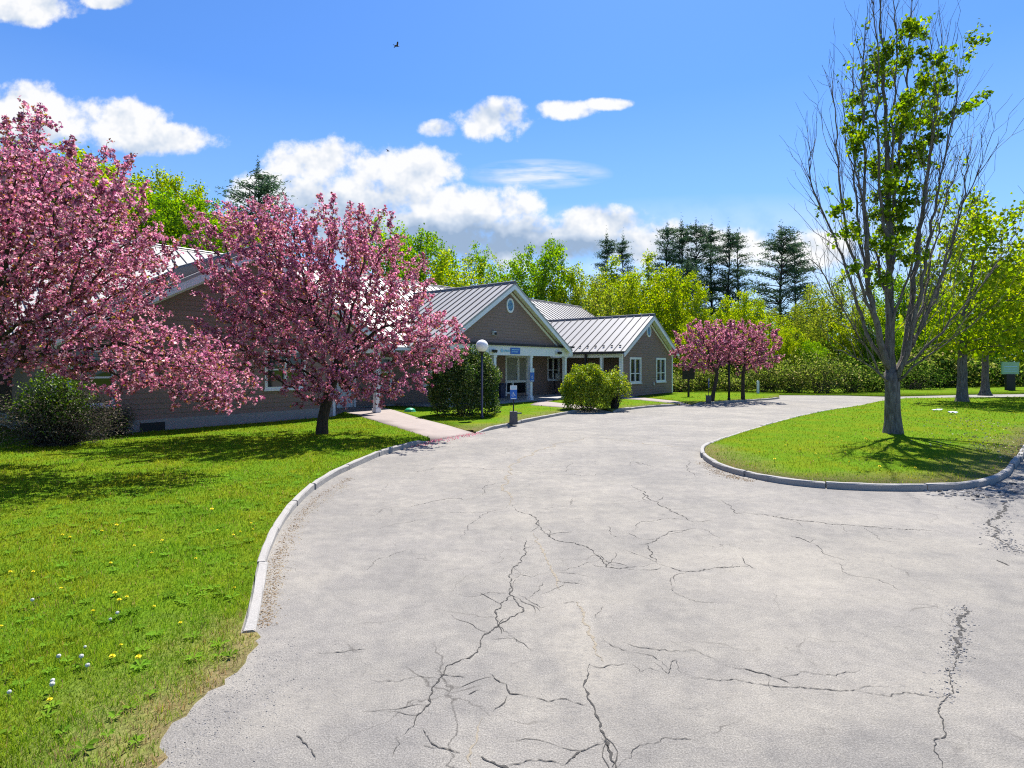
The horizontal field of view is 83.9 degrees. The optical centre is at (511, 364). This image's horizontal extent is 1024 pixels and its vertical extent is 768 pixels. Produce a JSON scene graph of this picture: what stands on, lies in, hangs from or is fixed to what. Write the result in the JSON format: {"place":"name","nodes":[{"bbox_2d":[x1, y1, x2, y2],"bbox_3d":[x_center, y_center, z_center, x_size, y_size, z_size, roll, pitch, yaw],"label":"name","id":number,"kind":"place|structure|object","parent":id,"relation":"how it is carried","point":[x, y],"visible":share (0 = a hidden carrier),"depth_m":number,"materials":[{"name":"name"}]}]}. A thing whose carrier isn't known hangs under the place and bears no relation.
{"place":"outdoors","nodes":[
{"label":"outdoors","id":0,"kind":"place"},
{"bbox_2d":[0,426,30,442],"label":"ground","id":1,"kind":"structure","parent":0,"point":[9,440],"depth_m":17.77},
{"bbox_2d":[0,136,163,232],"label":"broadleaf tree","id":2,"kind":"object","parent":1,"relation":"on","point":[78,161],"visible":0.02,"depth_m":43.31,"materials":[{"name":"green plant"}]},
{"bbox_2d":[63,153,161,232],"bbox_3d":[-35.580,-7.675,49.869,12.060,20.435,13.803,0,0,-33],"label":"broadleaf tree","id":3,"kind":"object","parent":1,"relation":"on","point":[138,178],"depth_m":48.40,"materials":[{"name":"green plant"}]},
{"bbox_2d":[85,177,205,250],"bbox_3d":[-28.524,-5.814,43.978,10.086,16.583,10.281,0,0,-11],"label":"broadleaf tree","id":4,"kind":"object","parent":1,"relation":"on","point":[177,220],"visible":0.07,"depth_m":43.16,"materials":[{"name":"green plant"}]},
{"bbox_2d":[129,164,220,251],"bbox_3d":[-32.475,-7.925,53.894,10.511,20.952,12.029,0,0,-37],"label":"broadleaf tree","id":5,"kind":"object","parent":1,"relation":"on","point":[162,185],"visible":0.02,"depth_m":52.59,"materials":[{"name":"green plant"}]},
{"bbox_2d":[129,184,241,252],"bbox_3d":[-25.950,-5.819,46.169,9.205,16.593,9.030,0,0,-6],"label":"broadleaf tree","id":6,"kind":"object","parent":1,"relation":"on","point":[200,207],"visible":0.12,"depth_m":44.70,"materials":[{"name":"green plant"}]},
{"bbox_2d":[170,203,265,251],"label":"broadleaf tree","id":7,"kind":"object","parent":1,"relation":"on","point":[256,237],"visible":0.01,"depth_m":51.30,"materials":[{"name":"green plant"}]},
{"bbox_2d":[213,156,311,259],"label":"pine tree","id":8,"kind":"object","parent":1,"relation":"on","point":[262,187],"visible":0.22,"depth_m":73.60,"materials":[{"name":"green plant"}]},
{"bbox_2d":[0,223,678,435],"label":"office building","id":9,"kind":"structure","parent":1,"relation":"on","point":[550,340],"depth_m":29.98,"materials":[{"name":"wood"}]},
{"bbox_2d":[67,348,117,408],"bbox_3d":[-12.531,0.400,17.018,0.155,1.800,1.300,0,0,39],"label":"window","id":10,"kind":"structure","parent":9,"relation":"in","point":[101,378],"depth_m":17.18,"materials":[{"name":"white paint"}]},
{"bbox_2d":[264,350,305,390],"bbox_3d":[-8.644,0.195,21.752,0.155,1.550,1.750,0,0,39],"label":"window","id":11,"kind":"structure","parent":9,"relation":"in","point":[276,385],"depth_m":21.63,"materials":[{"name":"white paint"}]},
{"bbox_2d":[336,360,355,407],"bbox_3d":[-8.133,0.915,27.898,0.144,2.330,1.100,0,0,39],"label":"door","id":12,"kind":"structure","parent":9,"relation":"in","point":[338,388],"depth_m":27.97,"materials":[{"name":"white paint"}]},
{"bbox_2d":[380,357,391,387],"bbox_3d":[-6.605,0.400,29.750,0.155,1.600,0.900,0,0,39],"label":"window","id":13,"kind":"structure","parent":9,"relation":"in","point":[387,359],"depth_m":29.82,"materials":[{"name":"white paint"}]},
{"bbox_2d":[505,356,527,395],"bbox_3d":[0.298,0.710,38.186,0.120,2.660,2.400,0,0,39],"label":"window","id":14,"kind":"structure","parent":9,"relation":"in","point":[516,367],"depth_m":38.24,"materials":[{"name":"white paint"}]},
{"bbox_2d":[547,357,559,380],"bbox_3d":[3.009,0.300,41.458,0.155,1.700,1.600,0,0,39],"label":"window","id":15,"kind":"structure","parent":9,"relation":"in","point":[553,364],"depth_m":41.42,"materials":[{"name":"white glass"}]},
{"bbox_2d":[630,357,641,383],"bbox_3d":[8.378,0.385,38.700,0.155,1.810,1.750,0,0,39],"label":"window","id":16,"kind":"structure","parent":9,"relation":"in","point":[635,362],"depth_m":38.69,"materials":[{"name":"white glass"}]},
{"bbox_2d":[656,358,665,382],"bbox_3d":[10.899,0.385,41.773,0.155,1.810,1.700,0,0,39],"label":"window","id":17,"kind":"structure","parent":9,"relation":"in","point":[660,362],"depth_m":41.75,"materials":[{"name":"white paint"}]},
{"bbox_2d":[358,212,418,280],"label":"broadleaf tree","id":18,"kind":"object","parent":1,"relation":"on","point":[387,267],"visible":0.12,"depth_m":59.83,"materials":[{"name":"green plant"}]},
{"bbox_2d":[384,223,460,286],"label":"broadleaf tree","id":19,"kind":"object","parent":1,"relation":"on","point":[426,249],"visible":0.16,"depth_m":64.91,"materials":[{"name":"green plant"}]},
{"bbox_2d":[419,249,470,287],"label":"broadleaf tree","id":20,"kind":"object","parent":1,"relation":"on","point":[440,275],"visible":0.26,"depth_m":59.77,"materials":[{"name":"green plant"}]},
{"bbox_2d":[431,253,490,286],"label":"broadleaf tree","id":21,"kind":"object","parent":1,"relation":"on","point":[465,269],"visible":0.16,"depth_m":64.05,"materials":[{"name":"green plant"}]},
{"bbox_2d":[460,240,499,285],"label":"broadleaf tree","id":22,"kind":"object","parent":1,"relation":"on","point":[479,259],"visible":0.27,"depth_m":69.68,"materials":[{"name":"green plant"}]},
{"bbox_2d":[487,254,519,285],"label":"broadleaf tree","id":23,"kind":"object","parent":1,"relation":"on","point":[500,265],"visible":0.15,"depth_m":73.55,"materials":[{"name":"green plant"}]},
{"bbox_2d":[493,238,584,307],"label":"broadleaf tree","id":24,"kind":"object","parent":1,"relation":"on","point":[541,276],"visible":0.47,"depth_m":62.34,"materials":[{"name":"green plant"}]},
{"bbox_2d":[534,261,602,316],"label":"broadleaf tree","id":25,"kind":"object","parent":1,"relation":"on","point":[571,298],"visible":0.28,"depth_m":61.04,"materials":[{"name":"green plant"}]},
{"bbox_2d":[571,272,631,316],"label":"broadleaf tree","id":26,"kind":"object","parent":1,"relation":"on","point":[597,284],"visible":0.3,"depth_m":57.03,"materials":[{"name":"green plant"}]},
{"bbox_2d":[587,233,620,315],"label":"pine tree","id":27,"kind":"object","parent":1,"relation":"on","point":[609,245],"visible":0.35,"depth_m":104.60,"materials":[{"name":"green plant"}]},
{"bbox_2d":[583,253,633,315],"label":"broadleaf tree","id":28,"kind":"object","parent":1,"relation":"on","point":[613,264],"visible":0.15,"depth_m":69.86,"materials":[{"name":"green plant"}]},
{"bbox_2d":[613,236,640,296],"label":"pine tree","id":29,"kind":"object","parent":1,"relation":"on","point":[622,250],"visible":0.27,"depth_m":107.64,"materials":[{"name":"green plant"}]},
{"bbox_2d":[599,270,667,324],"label":"broadleaf tree","id":30,"kind":"object","parent":1,"relation":"on","point":[638,301],"visible":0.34,"depth_m":58.87,"materials":[{"name":"green plant"}]},
{"bbox_2d":[624,248,679,335],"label":"broadleaf tree","id":31,"kind":"object","parent":1,"relation":"on","point":[646,262],"visible":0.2,"depth_m":65.79,"materials":[{"name":"green plant"}]},
{"bbox_2d":[640,223,690,337],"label":"pine tree","id":32,"kind":"object","parent":1,"relation":"on","point":[666,233],"visible":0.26,"depth_m":97.32,"materials":[{"name":"green plant"}]},
{"bbox_2d":[643,263,709,362],"bbox_3d":[17.621,-4.309,62.182,7.368,13.593,7.882,0,0,-27],"label":"broadleaf tree","id":33,"kind":"object","parent":1,"relation":"on","point":[675,308],"visible":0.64,"depth_m":60.91,"materials":[{"name":"green plant"}]},
{"bbox_2d":[661,216,711,363],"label":"pine tree","id":34,"kind":"object","parent":1,"relation":"on","point":[679,247],"visible":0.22,"depth_m":94.53,"materials":[{"name":"green plant"}]},
{"bbox_2d":[671,316,706,372],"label":"broadleaf tree","id":35,"kind":"object","parent":1,"relation":"on","point":[683,342],"visible":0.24,"depth_m":51.81,"materials":[{"name":"green plant"}]},
{"bbox_2d":[667,256,713,360],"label":"tree","id":36,"kind":"object","parent":1,"relation":"on","point":[686,265],"visible":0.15,"depth_m":79.77,"materials":[{"name":"green plant"}]},
{"bbox_2d":[673,369,711,391],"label":"shrub","id":37,"kind":"object","parent":1,"relation":"on","point":[679,383],"visible":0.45,"depth_m":46.48,"materials":[{"name":"green plant"}]},
{"bbox_2d":[669,217,732,323],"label":"pine tree","id":38,"kind":"object","parent":1,"relation":"on","point":[701,235],"visible":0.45,"depth_m":91.33,"materials":[{"name":"green plant"}]},
{"bbox_2d":[673,357,739,390],"bbox_3d":[16.217,0.672,48.033,5.183,3.182,4.960,0,0,44],"label":"shrub","id":39,"kind":"object","parent":1,"relation":"on","point":[707,374],"visible":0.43,"depth_m":47.68,"materials":[{"name":"green plant"}]},
{"bbox_2d":[688,306,727,354],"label":"broadleaf tree","id":40,"kind":"object","parent":1,"relation":"on","point":[705,312],"visible":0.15,"depth_m":61.41,"materials":[{"name":"green plant"}]},
{"bbox_2d":[694,224,735,321],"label":"pine tree","id":41,"kind":"object","parent":1,"relation":"on","point":[707,267],"visible":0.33,"depth_m":96.35,"materials":[{"name":"green plant"}]},
{"bbox_2d":[706,221,752,341],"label":"pine tree","id":42,"kind":"object","parent":1,"relation":"on","point":[730,245],"visible":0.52,"depth_m":93.57,"materials":[{"name":"green plant"}]},
{"bbox_2d":[697,374,768,391],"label":"shrub","id":43,"kind":"object","parent":1,"relation":"on","point":[723,385],"visible":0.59,"depth_m":46.55,"materials":[{"name":"green plant"}]},
{"bbox_2d":[721,228,758,322],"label":"pine tree","id":44,"kind":"object","parent":1,"relation":"on","point":[740,260],"visible":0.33,"depth_m":98.78,"materials":[{"name":"green plant"}]},
{"bbox_2d":[712,289,768,354],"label":"broadleaf tree","id":45,"kind":"object","parent":1,"relation":"on","point":[746,307],"visible":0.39,"depth_m":59.37,"materials":[{"name":"green plant"}]},
{"bbox_2d":[739,299,783,346],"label":"broadleaf tree","id":46,"kind":"object","parent":1,"relation":"on","point":[770,311],"visible":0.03,"depth_m":65.53,"materials":[{"name":"green plant"}]},
{"bbox_2d":[725,351,804,391],"bbox_3d":[20.287,0.509,46.249,6.766,3.507,4.062,0,0,0],"label":"shrub","id":47,"kind":"object","parent":1,"relation":"on","point":[761,374],"visible":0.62,"depth_m":45.65,"materials":[{"name":"green plant"}]},
{"bbox_2d":[750,313,796,361],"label":"broadleaf tree","id":48,"kind":"object","parent":1,"relation":"on","point":[768,319],"visible":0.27,"depth_m":55.56,"materials":[{"name":"green plant"}]},
{"bbox_2d":[737,221,823,350],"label":"pine tree","id":49,"kind":"object","parent":1,"relation":"on","point":[775,244],"visible":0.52,"depth_m":87.32,"materials":[{"name":"green plant"}]},
{"bbox_2d":[767,326,808,379],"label":"broadleaf tree","id":50,"kind":"object","parent":1,"relation":"on","point":[786,339],"visible":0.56,"depth_m":51.48,"materials":[{"name":"green plant"}]},
{"bbox_2d":[760,362,827,392],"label":"shrub","id":51,"kind":"object","parent":1,"relation":"on","point":[790,385],"visible":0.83,"depth_m":44.55,"materials":[{"name":"green plant"}]},
{"bbox_2d":[766,242,827,340],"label":"pine tree","id":52,"kind":"object","parent":1,"relation":"on","point":[797,297],"visible":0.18,"depth_m":91.75,"materials":[{"name":"green plant"}]},
{"bbox_2d":[776,303,829,359],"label":"broadleaf tree","id":53,"kind":"object","parent":1,"relation":"on","point":[797,323],"visible":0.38,"depth_m":59.38,"materials":[{"name":"green plant"}]},
{"bbox_2d":[796,339,827,388],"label":"broadleaf tree","id":54,"kind":"object","parent":1,"relation":"on","point":[809,347],"visible":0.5,"depth_m":49.79,"materials":[{"name":"green plant"}]},
{"bbox_2d":[789,284,850,363],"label":"broadleaf tree","id":55,"kind":"object","parent":1,"relation":"on","point":[813,311],"visible":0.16,"depth_m":67.81,"materials":[{"name":"green plant"}]},
{"bbox_2d":[779,346,869,392],"bbox_3d":[23.803,0.283,44.080,6.958,4.038,4.274,0,0,0],"label":"shrub","id":56,"kind":"object","parent":1,"relation":"on","point":[819,372],"visible":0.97,"depth_m":43.70,"materials":[{"name":"green plant"}]},
{"bbox_2d":[800,270,879,363],"bbox_3d":[36.669,-4.079,64.265,7.507,13.161,7.786,0,0,-11],"label":"broadleaf tree","id":57,"kind":"object","parent":1,"relation":"on","point":[822,303],"visible":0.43,"depth_m":63.62,"materials":[{"name":"green plant"}]},
{"bbox_2d":[673,345,1023,387],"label":"undergrowth","id":58,"kind":"object","parent":1,"relation":"on","point":[996,376],"visible":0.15,"depth_m":52.83,"materials":[{"name":"green plant"}]},
{"bbox_2d":[673,313,1023,368],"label":"distant woods","id":59,"kind":"object","parent":1,"relation":"on","point":[1007,358],"depth_m":102.61,"materials":[{"name":"green plant"}]},
{"bbox_2d":[814,352,883,392],"bbox_3d":[26.461,0.527,44.890,6.138,3.507,4.043,0,0,0],"label":"shrub","id":60,"kind":"object","parent":1,"relation":"on","point":[854,388],"visible":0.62,"depth_m":44.59,"materials":[{"name":"green plant"}]},
{"bbox_2d":[828,300,885,363],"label":"broadleaf tree","id":61,"kind":"object","parent":1,"relation":"on","point":[845,339],"visible":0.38,"depth_m":57.70,"materials":[{"name":"green plant"}]},
{"bbox_2d":[844,372,909,391],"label":"shrub","id":62,"kind":"object","parent":1,"relation":"on","point":[879,389],"visible":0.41,"depth_m":45.44,"materials":[{"name":"green plant"}]},
{"bbox_2d":[855,314,904,366],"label":"broadleaf tree","id":63,"kind":"object","parent":1,"relation":"on","point":[898,348],"visible":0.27,"depth_m":55.64,"materials":[{"name":"green plant"}]},
{"bbox_2d":[872,270,944,354],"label":"broadleaf tree","id":64,"kind":"object","parent":1,"relation":"on","point":[898,287],"visible":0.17,"depth_m":65.29,"materials":[{"name":"green plant"}]},
{"bbox_2d":[878,355,955,389],"bbox_3d":[35.177,0.636,50.241,7.301,3.255,4.044,0,0,0],"label":"shrub","id":65,"kind":"object","parent":1,"relation":"on","point":[924,374],"visible":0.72,"depth_m":49.69,"materials":[{"name":"green plant"}]},
{"bbox_2d":[921,367,977,387],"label":"shrub","id":66,"kind":"object","parent":1,"relation":"on","point":[946,379],"visible":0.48,"depth_m":52.38,"materials":[{"name":"green plant"}]},
{"bbox_2d":[948,275,1023,360],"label":"broadleaf tree","id":67,"kind":"object","parent":1,"relation":"on","point":[993,357],"visible":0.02,"depth_m":75.31,"materials":[{"name":"green plant"}]},
{"bbox_2d":[160,629,344,767],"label":"gravel","id":68,"kind":"structure","parent":0,"point":[233,711],"depth_m":3.61,"materials":[{"name":"grey gravel"}]},
{"bbox_2d":[335,407,475,440],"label":"sidewalk","id":69,"kind":"structure","parent":0,"point":[432,430],"depth_m":20.74,"materials":[{"name":"concrete"}]},
{"bbox_2d":[383,401,584,432],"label":"lawn","id":70,"kind":"structure","parent":0,"point":[450,421],"depth_m":23.70,"materials":[{"name":"green plant"}]},
{"bbox_2d":[426,344,502,416],"bbox_3d":[-1.991,0.632,23.850,3.191,3.059,3.139,0,0,0],"label":"evergreen shrub","id":71,"kind":"object","parent":70,"relation":"on","point":[459,386],"visible":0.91,"depth_m":22.97,"materials":[{"name":"green plant"}]},
{"bbox_2d":[476,340,487,418],"bbox_3d":[-1.178,0.554,22.374,0.490,3.093,0.490,0,0,0],"label":"lamp post","id":72,"kind":"object","parent":70,"relation":"on","point":[481,346],"visible":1,"depth_m":22.33,"materials":[{"name":"metal"}]},
{"bbox_2d":[509,385,517,423],"bbox_3d":[0.054,1.435,20.638,0.280,1.390,0.280,0,0,-6],"label":"parking sign","id":73,"kind":"object","parent":70,"relation":"on","point":[513,417],"visible":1,"depth_m":20.60,"materials":[{"name":"metal"}]},
{"bbox_2d":[559,362,616,409],"bbox_3d":[3.609,1.007,27.146,2.529,2.307,2.514,0,0,-41],"label":"bush","id":74,"kind":"object","parent":70,"relation":"on","point":[579,382],"visible":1,"depth_m":26.54,"materials":[{"name":"green plant"}]},
{"bbox_2d":[0,384,1023,767],"bbox_3d":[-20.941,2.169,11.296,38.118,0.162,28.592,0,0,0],"label":"lawn","id":75,"kind":"structure","parent":0,"point":[163,728],"depth_m":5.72,"materials":[{"name":"green plant"}]},
{"bbox_2d":[5,364,96,438],"bbox_3d":[-11.958,1.002,14.855,2.226,2.314,1.491,0,0,0],"label":"green shrub","id":76,"kind":"object","parent":75,"relation":"on","point":[47,390],"visible":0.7,"depth_m":14.64,"materials":[{"name":"green plant"}]},
{"bbox_2d":[0,376,142,449],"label":"twiggy shrub","id":77,"kind":"object","parent":75,"relation":"on","point":[71,437],"visible":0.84,"depth_m":14.61,"materials":[{"name":"green plant"}]},
{"bbox_2d":[90,397,141,436],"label":"twiggy shrub","id":78,"kind":"object","parent":75,"relation":"on","point":[123,421],"visible":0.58,"depth_m":16.82,"materials":[{"name":"green plant"}]},
{"bbox_2d":[0,96,264,415],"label":"crabapple tree","id":79,"kind":"object","parent":75,"relation":"on","point":[37,221],"visible":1,"depth_m":10.55,"materials":[{"name":"pink plant"}]},
{"bbox_2d":[179,191,469,434],"bbox_3d":[-5.736,-1.580,17.557,8.964,7.577,5.882,0,0,0],"label":"crabapple tree","id":80,"kind":"object","parent":75,"relation":"on","point":[267,224],"visible":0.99,"depth_m":16.60,"materials":[{"name":"pink plant"}]},
{"bbox_2d":[0,0,1023,361],"label":"sky","id":81,"kind":"structure","parent":0,"point":[506,126],"materials":[{"name":"blue"}]},
{"bbox_2d":[531,399,610,411],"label":"sidewalk","id":82,"kind":"structure","parent":0,"point":[546,403],"depth_m":30.19,"materials":[{"name":"concrete"}]},
{"bbox_2d":[158,394,1023,767],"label":"road","id":83,"kind":"structure","parent":0,"point":[638,588],"depth_m":4.97,"materials":[{"name":"grey asphalt"}]},
{"bbox_2d":[242,478,354,630],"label":"gravel","id":84,"kind":"structure","parent":83,"relation":"on","point":[267,624],"depth_m":6.08,"materials":[{"name":"grey gravel"}]},
{"bbox_2d":[242,440,429,632],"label":"curb","id":85,"kind":"structure","parent":83,"relation":"on","point":[253,613],"depth_m":7.57,"materials":[{"name":"concrete"}]},
{"bbox_2d":[478,410,581,432],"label":"curb","id":86,"kind":"structure","parent":83,"relation":"on","point":[525,420],"depth_m":22.15,"materials":[{"name":"concrete"}]},
{"bbox_2d":[613,404,679,411],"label":"curb","id":87,"kind":"structure","parent":83,"relation":"on","point":[638,407],"depth_m":29.02,"materials":[{"name":"concrete"}]},
{"bbox_2d":[696,462,765,481],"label":"gravel","id":88,"kind":"structure","parent":83,"relation":"on","point":[734,476],"depth_m":11.41,"materials":[{"name":"grey gravel"}]},
{"bbox_2d":[694,397,779,404],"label":"curb","id":89,"kind":"structure","parent":83,"relation":"on","point":[732,401],"depth_m":33.77,"materials":[{"name":"concrete"}]},
{"bbox_2d":[700,405,1023,490],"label":"curb","id":90,"kind":"structure","parent":83,"relation":"on","point":[1014,462],"depth_m":10.33,"materials":[{"name":"concrete"}]},
{"bbox_2d":[923,477,1023,501],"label":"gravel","id":91,"kind":"structure","parent":83,"relation":"on","point":[1019,490],"depth_m":9.74,"materials":[{"name":"grey gravel"}]},
{"bbox_2d":[548,399,679,411],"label":"lawn","id":92,"kind":"structure","parent":0,"point":[629,403],"depth_m":31.09,"materials":[{"name":"green plant"}]},
{"bbox_2d":[595,365,632,408],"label":"bush","id":93,"kind":"object","parent":92,"relation":"on","point":[622,389],"visible":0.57,"depth_m":27.38,"materials":[{"name":"green plant"}]},
{"bbox_2d":[622,396,692,405],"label":"sidewalk","id":94,"kind":"structure","parent":0,"point":[657,400],"depth_m":33.59,"materials":[{"name":"concrete"}]},
{"bbox_2d":[634,392,778,404],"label":"lawn","id":95,"kind":"structure","parent":0,"point":[684,399],"depth_m":38.00,"materials":[{"name":"green plant"}]},
{"bbox_2d":[681,367,694,396],"bbox_3d":[11.767,1.135,38.000,0.940,2.030,0.110,0,0,-7],"label":"sign board","id":96,"kind":"object","parent":95,"relation":"on","point":[688,375],"visible":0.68,"depth_m":37.96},
{"bbox_2d":[669,318,746,400],"bbox_3d":[11.330,-0.301,33.272,4.190,5.042,3.756,0,0,0],"label":"crabapple tree","id":97,"kind":"object","parent":95,"relation":"on","point":[695,356],"visible":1,"depth_m":32.87,"materials":[{"name":"pink plant"}]},
{"bbox_2d":[709,318,784,399],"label":"crabapple tree","id":98,"kind":"object","parent":95,"relation":"on","point":[758,358],"visible":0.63,"depth_m":34.36,"materials":[{"name":"pink plant"}]},
{"bbox_2d":[683,372,1023,396],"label":"lawn","id":99,"kind":"structure","parent":0,"point":[951,390],"depth_m":44.56,"materials":[{"name":"green plant"}]},
{"bbox_2d":[934,234,1023,395],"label":"maple tree","id":100,"kind":"object","parent":99,"relation":"on","point":[985,390],"visible":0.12,"depth_m":37.14,"materials":[{"name":"green plant"}]},
{"bbox_2d":[1000,362,1019,389],"bbox_3d":[41.230,0.910,47.191,1.360,2.340,0.240,0,0,6],"label":"green sign","id":101,"kind":"object","parent":99,"relation":"on","point":[1009,370],"visible":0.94,"depth_m":47.10,"materials":[{"name":"green metal"}]},
{"bbox_2d":[705,397,1023,486],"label":"lawn","id":102,"kind":"structure","parent":0,"point":[872,475],"depth_m":14.64,"materials":[{"name":"green plant"}]},
{"bbox_2d":[777,0,1023,433],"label":"maple tree","id":103,"kind":"object","parent":102,"relation":"on","point":[891,169],"visible":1,"depth_m":16.72,"materials":[{"name":"green plant"}]},
{"bbox_2d":[883,180,1023,401],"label":"maple tree","id":104,"kind":"object","parent":102,"relation":"on","point":[979,340],"visible":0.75,"depth_m":30.54,"materials":[{"name":"green plant"}]},
{"bbox_2d":[905,415,1023,457],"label":"dry leaves","id":105,"kind":"object","parent":102,"relation":"on","point":[974,436],"visible":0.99,"depth_m":15.66,"materials":[{"name":"plant"}]},
{"bbox_2d":[920,605,979,703],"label":"gravel","id":106,"kind":"structure","parent":0,"point":[953,652],"depth_m":4.38,"materials":[{"name":"stone"}]},
{"bbox_2d":[972,500,1023,554],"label":"broken asphalt","id":107,"kind":"structure","parent":0,"point":[1009,546],"depth_m":7.35,"materials":[{"name":"grey asphalt"}]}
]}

